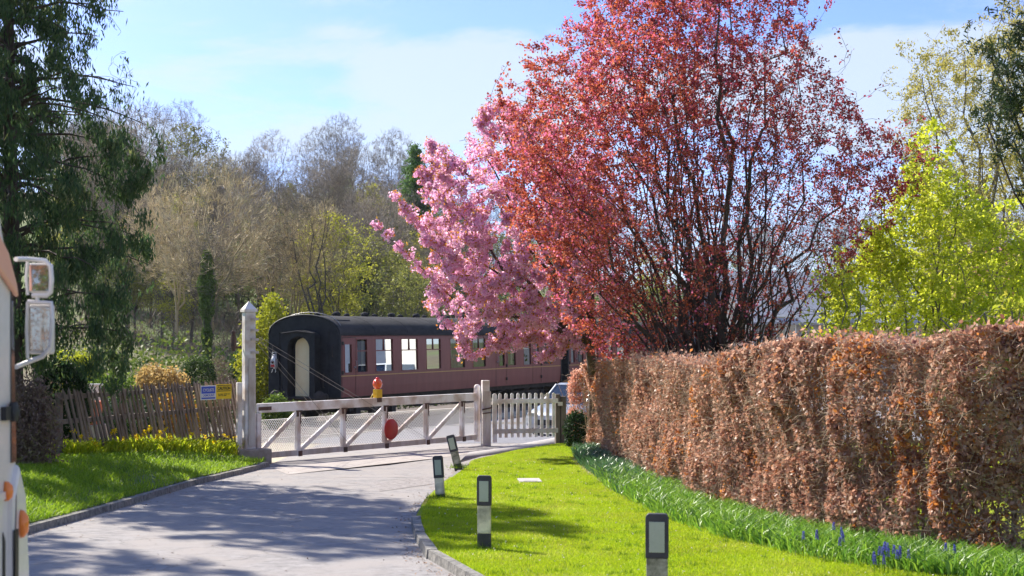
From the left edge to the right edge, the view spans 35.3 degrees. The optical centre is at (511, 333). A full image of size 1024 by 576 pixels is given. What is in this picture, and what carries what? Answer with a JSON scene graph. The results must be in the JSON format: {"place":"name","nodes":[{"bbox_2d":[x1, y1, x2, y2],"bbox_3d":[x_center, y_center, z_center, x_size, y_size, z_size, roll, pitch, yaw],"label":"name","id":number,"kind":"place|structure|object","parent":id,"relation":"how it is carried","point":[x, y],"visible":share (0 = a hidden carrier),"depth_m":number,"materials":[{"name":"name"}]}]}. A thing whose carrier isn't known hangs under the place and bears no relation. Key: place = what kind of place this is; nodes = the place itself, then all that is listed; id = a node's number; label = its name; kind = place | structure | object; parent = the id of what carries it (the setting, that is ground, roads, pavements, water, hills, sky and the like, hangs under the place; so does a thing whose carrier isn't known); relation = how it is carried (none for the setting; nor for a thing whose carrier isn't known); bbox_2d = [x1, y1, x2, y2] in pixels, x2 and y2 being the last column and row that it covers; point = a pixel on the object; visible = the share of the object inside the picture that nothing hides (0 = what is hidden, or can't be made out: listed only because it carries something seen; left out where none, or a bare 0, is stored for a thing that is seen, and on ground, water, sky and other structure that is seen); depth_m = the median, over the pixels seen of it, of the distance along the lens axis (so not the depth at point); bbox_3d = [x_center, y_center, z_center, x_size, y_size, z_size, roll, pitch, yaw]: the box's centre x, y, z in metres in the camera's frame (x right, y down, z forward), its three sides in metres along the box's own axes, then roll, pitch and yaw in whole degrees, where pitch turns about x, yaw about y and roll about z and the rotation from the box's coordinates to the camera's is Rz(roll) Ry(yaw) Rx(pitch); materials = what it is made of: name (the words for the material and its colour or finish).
{"place":"outdoors","nodes":[
{"label":"outdoors","id":0,"kind":"place"},
{"bbox_2d":[23,397,300,522],"bbox_3d":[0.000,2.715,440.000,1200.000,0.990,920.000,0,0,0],"label":"ground","id":1,"kind":"structure","parent":0,"point":[156,488],"depth_m":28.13,"materials":[{"name":"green plant"}]},
{"bbox_2d":[15,367,73,463],"bbox_3d":[-7.910,1.330,26.507,1.275,1.649,1.294,0,0,15],"label":"withered bush","id":2,"kind":"object","parent":1,"relation":"on","point":[33,444],"visible":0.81,"depth_m":26.35,"materials":[{"name":"brown plant"}]},
{"bbox_2d":[28,353,94,440],"bbox_3d":[-8.866,1.396,31.486,1.408,2.016,1.296,0,0,0],"label":"dark bush","id":3,"kind":"object","parent":1,"relation":"on","point":[77,383],"visible":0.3,"depth_m":31.21,"materials":[{"name":"green plant"}]},
{"bbox_2d":[0,0,166,453],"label":"conifer tree","id":4,"kind":"object","parent":1,"relation":"on","point":[37,154],"visible":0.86,"depth_m":29.16,"materials":[{"name":"green plant"}]},
{"bbox_2d":[87,371,146,432],"bbox_3d":[-10.749,1.913,43.028,2.115,2.074,2.220,0,0,0],"label":"green bush","id":5,"kind":"object","parent":1,"relation":"on","point":[128,379],"visible":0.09,"depth_m":42.85,"materials":[{"name":"green plant"}]},
{"bbox_2d":[102,395,168,438],"bbox_3d":[-9.522,2.197,39.883,2.552,1.427,2.240,0,0,0],"label":"green bush","id":6,"kind":"object","parent":1,"relation":"on","point":[128,428],"visible":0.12,"depth_m":39.57,"materials":[{"name":"green plant"}]},
{"bbox_2d":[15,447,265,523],"bbox_3d":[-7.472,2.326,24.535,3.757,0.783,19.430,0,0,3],"label":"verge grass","id":7,"kind":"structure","parent":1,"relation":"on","point":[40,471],"depth_m":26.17,"materials":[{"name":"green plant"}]},
{"bbox_2d":[45,432,242,456],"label":"fence plants","id":8,"kind":"object","parent":1,"relation":"on","point":[145,444],"visible":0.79,"depth_m":31.52,"materials":[{"name":"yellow plant"}]},
{"bbox_2d":[55,378,236,455],"bbox_3d":[-7.140,1.784,32.566,0.200,1.617,6.885,0,0,20],"label":"rustic fence","id":9,"kind":"object","parent":1,"relation":"on","point":[121,415],"visible":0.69,"depth_m":32.07,"materials":[{"name":"brown wood"}]},
{"bbox_2d":[27,462,268,533],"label":"verge kerb","id":10,"kind":"structure","parent":1,"relation":"on","point":[81,514],"depth_m":24.20,"materials":[{"name":"concrete"}]},
{"bbox_2d":[261,443,320,464],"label":"gravel verge","id":11,"kind":"structure","parent":1,"relation":"on","point":[274,460],"depth_m":40.91,"materials":[{"name":"beige gravel"}]},
{"bbox_2d":[231,301,271,464],"bbox_3d":[-5.697,1.117,34.909,0.800,3.640,0.640,0,0,-28],"label":"gate post","id":12,"kind":"object","parent":11,"relation":"on","point":[246,411],"visible":0.77,"depth_m":34.77,"materials":[{"name":"wood"}]},
{"bbox_2d":[256,337,479,457],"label":"crossing gate","id":13,"kind":"structure","parent":12,"relation":"attached to","point":[391,431],"depth_m":37.93,"materials":[{"name":"wood"}]},
{"bbox_2d":[411,516,483,575],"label":"lawn kerb","id":14,"kind":"structure","parent":1,"relation":"on","point":[429,549],"depth_m":17.54,"materials":[{"name":"concrete"}]},
{"bbox_2d":[557,365,587,430],"bbox_3d":[1.938,1.883,43.302,1.469,2.227,1.551,0,0,42],"label":"short hedge","id":15,"kind":"object","parent":1,"relation":"on","point":[573,384],"visible":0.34,"depth_m":43.02,"materials":[{"name":"brown plant"}]},
{"bbox_2d":[675,264,929,391],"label":"house","id":16,"kind":"structure","parent":1,"relation":"on","point":[781,316],"depth_m":86.63,"materials":[{"name":"grey stone"}]},
{"bbox_2d":[876,0,1023,433],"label":"birch tree","id":17,"kind":"object","parent":1,"relation":"on","point":[975,139],"visible":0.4,"depth_m":45.82,"materials":[{"name":"green plant"}]},
{"bbox_2d":[27,443,521,575],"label":"road","id":18,"kind":"structure","parent":0,"point":[326,519],"depth_m":20.72,"materials":[{"name":"grey asphalt"}]},
{"bbox_2d":[0,224,54,575],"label":"motorhome","id":19,"kind":"object","parent":18,"relation":"on","point":[14,516],"visible":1,"depth_m":8.44,"materials":[{"name":"white metal"}]},
{"bbox_2d":[10,291,16,462],"bbox_3d":[-2.630,0.230,8.482,0.007,0.900,0.085,0,0,0],"label":"side window","id":20,"kind":"structure","parent":19,"relation":"in","point":[13,456],"depth_m":8.45,"materials":[{"name":"black glass"}]},
{"bbox_2d":[273,447,479,473],"bbox_3d":[-2.858,2.793,35.876,1.561,0.186,10.514,0,0,24],"label":"road strip","id":21,"kind":"object","parent":18,"relation":"on","point":[369,461],"visible":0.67,"depth_m":35.08,"materials":[{"name":"concrete"}]},
{"bbox_2d":[481,380,491,445],"bbox_3d":[-0.662,2.050,41.262,0.274,1.688,0.298,0,0,-15],"label":"gate post","id":22,"kind":"object","parent":18,"relation":"on","point":[486,408],"visible":1,"depth_m":41.19,"materials":[{"name":"wood"}]},
{"bbox_2d":[0,192,944,391],"bbox_3d":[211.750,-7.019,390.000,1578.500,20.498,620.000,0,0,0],"label":"hillside","id":23,"kind":"structure","parent":0,"point":[144,324],"depth_m":114.25,"materials":[{"name":"green plant"}]},
{"bbox_2d":[81,256,141,326],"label":"budding tree","id":24,"kind":"object","parent":23,"relation":"on","point":[104,270],"visible":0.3,"depth_m":109.64,"materials":[{"name":"green plant"}]},
{"bbox_2d":[62,93,166,233],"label":"bare tree","id":25,"kind":"object","parent":23,"relation":"on","point":[111,118],"visible":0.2,"depth_m":130.34,"materials":[{"name":"brown plant"}]},
{"bbox_2d":[88,177,162,332],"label":"tall bare tree","id":26,"kind":"object","parent":23,"relation":"on","point":[128,225],"visible":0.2,"depth_m":108.61,"materials":[{"name":"plant"}]},
{"bbox_2d":[103,240,165,333],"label":"budding tree","id":27,"kind":"object","parent":23,"relation":"on","point":[142,297],"visible":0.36,"depth_m":109.00,"materials":[{"name":"green plant"}]},
{"bbox_2d":[69,97,211,290],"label":"bare tree","id":28,"kind":"object","parent":23,"relation":"on","point":[170,156],"visible":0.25,"depth_m":127.47,"materials":[{"name":"plant"}]},
{"bbox_2d":[121,199,203,338],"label":"bare tree","id":29,"kind":"object","parent":23,"relation":"on","point":[170,292],"visible":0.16,"depth_m":107.95,"materials":[{"name":"brown plant"}]},
{"bbox_2d":[119,172,209,348],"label":"bare tree","id":30,"kind":"object","parent":23,"relation":"on","point":[177,306],"visible":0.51,"depth_m":103.37,"materials":[{"name":"plant"}]},
{"bbox_2d":[150,272,198,334],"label":"budding tree","id":31,"kind":"object","parent":23,"relation":"on","point":[164,305],"visible":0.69,"depth_m":106.00,"materials":[{"name":"green plant"}]},
{"bbox_2d":[143,99,213,213],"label":"tall bare tree","id":32,"kind":"object","parent":23,"relation":"on","point":[181,119],"visible":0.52,"depth_m":159.04,"materials":[{"name":"plant"}]},
{"bbox_2d":[136,161,224,295],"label":"bare tree","id":33,"kind":"object","parent":23,"relation":"on","point":[170,183],"visible":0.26,"depth_m":128.61,"materials":[{"name":"brown plant"}]},
{"bbox_2d":[157,205,222,343],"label":"tall bare tree","id":34,"kind":"object","parent":23,"relation":"on","point":[192,323],"visible":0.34,"depth_m":106.47,"materials":[{"name":"plant"}]},
{"bbox_2d":[154,117,237,217],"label":"budding tree","id":35,"kind":"object","parent":23,"relation":"on","point":[192,129],"visible":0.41,"depth_m":156.96,"materials":[{"name":"plant"}]},
{"bbox_2d":[180,222,233,358],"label":"ivy clad tree","id":36,"kind":"object","parent":23,"relation":"on","point":[207,284],"visible":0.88,"depth_m":95.28,"materials":[{"name":"green plant"}]},
{"bbox_2d":[134,150,282,355],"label":"bare tree","id":37,"kind":"object","parent":23,"relation":"on","point":[199,191],"visible":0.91,"depth_m":97.16,"materials":[{"name":"brown plant"}]},
{"bbox_2d":[178,225,250,333],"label":"bare tree","id":38,"kind":"object","parent":23,"relation":"on","point":[230,274],"visible":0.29,"depth_m":111.67,"materials":[{"name":"plant"}]},
{"bbox_2d":[199,156,252,298],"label":"tall bare tree","id":39,"kind":"object","parent":23,"relation":"on","point":[219,188],"visible":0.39,"depth_m":128.92,"materials":[{"name":"brown plant"}]},
{"bbox_2d":[188,150,272,243],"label":"bare tree","id":40,"kind":"object","parent":23,"relation":"on","point":[254,170],"visible":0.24,"depth_m":145.08,"materials":[{"name":"plant"}]},
{"bbox_2d":[200,183,276,304],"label":"bare tree","id":41,"kind":"object","parent":23,"relation":"on","point":[233,209],"visible":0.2,"depth_m":125.14,"materials":[{"name":"brown plant"}]},
{"bbox_2d":[215,242,275,320],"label":"budding tree","id":42,"kind":"object","parent":23,"relation":"on","point":[243,296],"visible":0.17,"depth_m":116.45,"materials":[{"name":"green plant"}]},
{"bbox_2d":[216,188,305,344],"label":"bare tree","id":43,"kind":"object","parent":23,"relation":"on","point":[240,226],"visible":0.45,"depth_m":106.75,"materials":[{"name":"brown plant"}]},
{"bbox_2d":[241,129,299,199],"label":"tall bare tree","id":44,"kind":"object","parent":23,"relation":"on","point":[271,151],"visible":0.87,"depth_m":177.28,"materials":[{"name":"grey plant"}]},
{"bbox_2d":[229,214,327,318],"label":"bare tree","id":45,"kind":"object","parent":23,"relation":"on","point":[266,279],"visible":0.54,"depth_m":102.74,"materials":[{"name":"plant"}]},
{"bbox_2d":[264,193,353,314],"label":"bare tree","id":46,"kind":"object","parent":23,"relation":"on","point":[292,296],"visible":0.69,"depth_m":99.41,"materials":[{"name":"brown plant"}]},
{"bbox_2d":[261,185,366,315],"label":"bare tree","id":47,"kind":"object","parent":23,"relation":"on","point":[293,248],"visible":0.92,"depth_m":97.92,"materials":[{"name":"brown plant"}]},
{"bbox_2d":[273,179,355,258],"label":"bare tree","id":48,"kind":"object","parent":23,"relation":"on","point":[305,196],"visible":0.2,"depth_m":125.56,"materials":[{"name":"brown plant"}]},
{"bbox_2d":[290,126,351,190],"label":"tall bare tree","id":49,"kind":"object","parent":23,"relation":"on","point":[311,148],"visible":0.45,"depth_m":181.75,"materials":[{"name":"plant"}]},
{"bbox_2d":[277,156,364,239],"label":"bare tree","id":50,"kind":"object","parent":23,"relation":"on","point":[304,173],"visible":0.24,"depth_m":146.20,"materials":[{"name":"brown plant"}]},
{"bbox_2d":[289,205,384,315],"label":"budding tree","id":51,"kind":"object","parent":23,"relation":"on","point":[339,301],"visible":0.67,"depth_m":100.71,"materials":[{"name":"green plant"}]},
{"bbox_2d":[289,154,384,249],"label":"bare tree","id":52,"kind":"object","parent":23,"relation":"on","point":[321,172],"visible":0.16,"depth_m":135.69,"materials":[{"name":"brown plant"}]},
{"bbox_2d":[312,111,368,189],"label":"tall bare tree","id":53,"kind":"object","parent":23,"relation":"on","point":[332,141],"visible":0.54,"depth_m":177.66,"materials":[{"name":"plant"}]},
{"bbox_2d":[316,167,364,266],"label":"tall bare tree","id":54,"kind":"object","parent":23,"relation":"on","point":[342,180],"visible":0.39,"depth_m":129.89,"materials":[{"name":"plant"}]},
{"bbox_2d":[309,158,379,298],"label":"tall bare tree","id":55,"kind":"object","parent":23,"relation":"on","point":[344,184],"visible":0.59,"depth_m":131.03,"materials":[{"name":"brown plant"}]},
{"bbox_2d":[330,145,384,219],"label":"tall bare tree","id":56,"kind":"object","parent":23,"relation":"on","point":[355,156],"visible":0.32,"depth_m":146.38,"materials":[{"name":"plant"}]},
{"bbox_2d":[328,133,388,194],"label":"tall bare tree","id":57,"kind":"object","parent":23,"relation":"on","point":[341,151],"visible":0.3,"depth_m":175.44,"materials":[{"name":"grey plant"}]},
{"bbox_2d":[52,200,675,375],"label":"undergrowth","id":58,"kind":"object","parent":23,"relation":"on","point":[235,324],"visible":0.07,"depth_m":106.85,"materials":[{"name":"green plant"}]},
{"bbox_2d":[345,232,388,313],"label":"ivy clad tree","id":59,"kind":"object","parent":23,"relation":"on","point":[360,285],"visible":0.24,"depth_m":105.80,"materials":[{"name":"green plant"}]},
{"bbox_2d":[333,180,401,311],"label":"bare tree","id":60,"kind":"object","parent":23,"relation":"on","point":[363,203],"visible":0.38,"depth_m":122.15,"materials":[{"name":"brown plant"}]},
{"bbox_2d":[326,235,412,315],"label":"budding tree","id":61,"kind":"object","parent":23,"relation":"on","point":[391,255],"visible":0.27,"depth_m":107.08,"materials":[{"name":"green plant"}]},
{"bbox_2d":[339,205,411,313],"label":"bare tree","id":62,"kind":"object","parent":23,"relation":"on","point":[391,225],"visible":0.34,"depth_m":115.41,"materials":[{"name":"plant"}]},
{"bbox_2d":[340,263,412,316],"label":"budding tree","id":63,"kind":"object","parent":23,"relation":"on","point":[391,301],"visible":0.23,"depth_m":106.52,"materials":[{"name":"green plant"}]},
{"bbox_2d":[357,188,415,255],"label":"tall bare tree","id":64,"kind":"object","parent":23,"relation":"on","point":[395,213],"visible":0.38,"depth_m":124.66,"materials":[{"name":"plant"}]},
{"bbox_2d":[367,126,411,195],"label":"tall bare tree","id":65,"kind":"object","parent":23,"relation":"on","point":[391,153],"visible":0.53,"depth_m":171.47,"materials":[{"name":"grey plant"}]},
{"bbox_2d":[357,262,449,317],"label":"budding tree","id":66,"kind":"object","parent":23,"relation":"on","point":[410,284],"visible":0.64,"depth_m":95.57,"materials":[{"name":"green plant"}]},
{"bbox_2d":[383,142,463,301],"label":"fir tree","id":67,"kind":"object","parent":23,"relation":"on","point":[414,159],"visible":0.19,"depth_m":133.52,"materials":[{"name":"green plant"}]},
{"bbox_2d":[53,230,920,389],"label":"leafy undergrowth","id":68,"kind":"object","parent":23,"relation":"on","point":[153,356],"visible":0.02,"depth_m":94.13,"materials":[{"name":"green plant"}]},
{"bbox_2d":[796,209,855,272],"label":"bare tree","id":69,"kind":"object","parent":23,"relation":"on","point":[815,219],"visible":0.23,"depth_m":167.84,"materials":[{"name":"grey plant"}]},
{"bbox_2d":[461,438,553,461],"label":"path","id":70,"kind":"structure","parent":0,"point":[471,455],"depth_m":39.62,"materials":[{"name":"concrete"}]},
{"bbox_2d":[0,0,1023,293],"label":"sky","id":71,"kind":"structure","parent":0,"point":[421,68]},
{"bbox_2d":[134,392,960,442],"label":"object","id":72,"kind":"object","parent":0,"point":[442,406],"visible":0.07,"depth_m":56.68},
{"bbox_2d":[127,358,194,417],"bbox_3d":[-10.068,1.848,45.987,1.924,2.314,1.815,0,0,0],"label":"golden bush","id":73,"kind":"object","parent":72,"relation":"on","point":[160,376],"visible":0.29,"depth_m":45.75,"materials":[{"name":"yellow plant"}]},
{"bbox_2d":[181,355,217,430],"bbox_3d":[-9.757,1.861,50.001,1.289,2.389,1.155,0,0,0],"label":"clipped bush","id":74,"kind":"object","parent":72,"relation":"on","point":[209,367],"visible":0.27,"depth_m":49.82,"materials":[{"name":"green plant"}]},
{"bbox_2d":[229,283,292,419],"bbox_3d":[-8.709,0.692,58.033,2.846,4.980,2.528,0,0,0],"label":"yellow shrub","id":75,"kind":"object","parent":72,"relation":"on","point":[264,323],"visible":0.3,"depth_m":57.55,"materials":[{"name":"plant"}]},
{"bbox_2d":[258,389,293,428],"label":"bush","id":76,"kind":"object","parent":72,"relation":"on","point":[276,398],"visible":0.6,"depth_m":51.80,"materials":[{"name":"green plant"}]},
{"bbox_2d":[312,397,984,442],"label":"yard","id":77,"kind":"structure","parent":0,"point":[520,439],"depth_m":46.33,"materials":[{"name":"grey concrete"}]},
{"bbox_2d":[526,383,588,433],"bbox_3d":[1.996,2.254,48.503,1.788,1.524,4.120,0,0,28],"label":"parked car","id":78,"kind":"object","parent":77,"relation":"on","point":[555,389],"visible":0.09,"depth_m":47.44,"materials":[{"name":"silver metal"}]},
{"bbox_2d":[416,440,1023,575],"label":"lawn","id":79,"kind":"structure","parent":0,"point":[470,462],"depth_m":20.04,"materials":[{"name":"green plant"}]},
{"bbox_2d":[432,455,444,496],"bbox_3d":[-1.111,2.220,24.504,0.154,0.708,0.076,-4,-1,8],"label":"verge marker","id":80,"kind":"object","parent":79,"relation":"on","point":[438,469],"visible":0.91,"depth_m":24.47,"materials":[{"name":"white plastic"}]},
{"bbox_2d":[421,496,512,575],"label":"edge grass","id":81,"kind":"structure","parent":79,"relation":"on","point":[441,543],"depth_m":18.47,"materials":[{"name":"green plant"}]},
{"bbox_2d":[477,475,491,547],"bbox_3d":[-0.310,2.041,17.960,0.161,0.908,0.076,0,0,8],"label":"verge marker","id":82,"kind":"object","parent":79,"relation":"on","point":[484,493],"visible":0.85,"depth_m":17.93,"materials":[{"name":"white plastic"}]},
{"bbox_2d":[370,96,631,440],"bbox_3d":[0.399,-1.328,37.437,5.299,8.452,5.494,0,0,-44],"label":"cherry tree","id":83,"kind":"object","parent":79,"relation":"on","point":[534,325],"visible":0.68,"depth_m":36.94,"materials":[{"name":"pink plant"}]},
{"bbox_2d":[554,394,565,442],"bbox_3d":[1.264,2.241,42.002,0.280,1.307,0.200,0,0,-10],"label":"gate post","id":84,"kind":"object","parent":79,"relation":"on","point":[560,414],"visible":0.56,"depth_m":41.92,"materials":[{"name":"white wood"}]},
{"bbox_2d":[492,393,562,442],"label":"wicket gate","id":85,"kind":"structure","parent":84,"relation":"attached to","point":[530,430],"depth_m":41.59,"materials":[{"name":"white wood"}]},
{"bbox_2d":[562,409,587,446],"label":"laurel bush","id":86,"kind":"object","parent":79,"relation":"on","point":[572,427],"visible":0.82,"depth_m":40.02,"materials":[{"name":"green plant"}]},
{"bbox_2d":[579,358,605,444],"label":"hedge pillar","id":87,"kind":"structure","parent":79,"relation":"on","point":[590,431],"depth_m":38.72,"materials":[{"name":"brown plant"}]},
{"bbox_2d":[567,441,716,502],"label":"bluish leaves","id":88,"kind":"object","parent":79,"relation":"on","point":[589,455],"visible":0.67,"depth_m":30.78,"materials":[{"name":"green plant"}]},
{"bbox_2d":[645,513,668,575],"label":"verge marker","id":89,"kind":"object","parent":79,"relation":"on","point":[656,540],"visible":1,"depth_m":12.06,"materials":[{"name":"black plastic"}]},
{"bbox_2d":[485,0,940,433],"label":"copper plum tree","id":90,"kind":"object","parent":79,"relation":"on","point":[691,301],"visible":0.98,"depth_m":31.27,"materials":[{"name":"red plant"}]},
{"bbox_2d":[586,312,1023,554],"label":"beech hedge","id":91,"kind":"object","parent":79,"relation":"on","point":[671,414],"visible":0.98,"depth_m":18.67,"materials":[{"name":"brown plant"}]},
{"bbox_2d":[589,459,1023,575],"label":"bulb leaves","id":92,"kind":"object","parent":79,"relation":"on","point":[735,520],"visible":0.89,"depth_m":17.89,"materials":[{"name":"green plant"}]},
{"bbox_2d":[797,245,869,407],"bbox_3d":[5.484,0.568,27.503,1.288,4.189,0.700,0,0,0],"label":"sapling","id":93,"kind":"object","parent":79,"relation":"on","point":[849,284],"visible":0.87,"depth_m":27.45,"materials":[{"name":"green plant"}]},
{"bbox_2d":[799,116,1023,455],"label":"lime green tree","id":94,"kind":"object","parent":79,"relation":"on","point":[885,267],"visible":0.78,"depth_m":32.56,"materials":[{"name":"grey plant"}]},
{"bbox_2d":[939,288,1023,521],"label":"elder shoot","id":95,"kind":"object","parent":79,"relation":"on","point":[1016,305],"visible":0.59,"depth_m":20.79,"materials":[{"name":"green plant"}]},
{"bbox_2d":[961,0,1023,208],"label":"pine tree","id":96,"kind":"object","parent":79,"relation":"on","point":[1011,102],"visible":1,"depth_m":24.03,"materials":[{"name":"green plant"}]},
{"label":"ballast bed","id":97,"kind":"structure","parent":0,"visible":0},
{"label":"sleepers","id":98,"kind":"object","parent":97,"relation":"on","visible":0},
{"bbox_2d":[354,404,533,420],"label":"running rails","id":99,"kind":"object","parent":98,"relation":"on","point":[434,414],"depth_m":63.24,"materials":[{"name":"metal"}]},
{"bbox_2d":[268,311,561,422],"bbox_3d":[-3.080,1.192,64.049,2.926,3.935,20.780,0,0,24],"label":"railway coach","id":100,"kind":"object","parent":99,"relation":"on","point":[399,355],"visible":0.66,"depth_m":57.66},
{"bbox_2d":[375,339,393,371],"bbox_3d":[-4.562,0.775,57.344,0.081,1.172,1.312,0,0,24],"label":"window","id":101,"kind":"structure","parent":100,"relation":"in","point":[384,347],"depth_m":57.38,"materials":[{"name":"clear glass"}]},
{"bbox_2d":[401,338,418,370],"bbox_3d":[-3.771,0.775,59.119,0.081,1.172,1.309,0,0,24],"label":"window","id":102,"kind":"structure","parent":100,"relation":"in","point":[409,346],"depth_m":59.16,"materials":[{"name":"clear glass"}]},
{"bbox_2d":[426,338,441,369],"bbox_3d":[-2.980,0.775,60.895,0.081,1.172,1.231,0,0,24],"label":"window","id":103,"kind":"structure","parent":100,"relation":"in","point":[433,345],"depth_m":60.94,"materials":[{"name":"clear glass"}]},
{"bbox_2d":[537,318,686,398],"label":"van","id":104,"kind":"object","parent":99,"relation":"on","point":[573,359],"visible":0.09,"depth_m":75.27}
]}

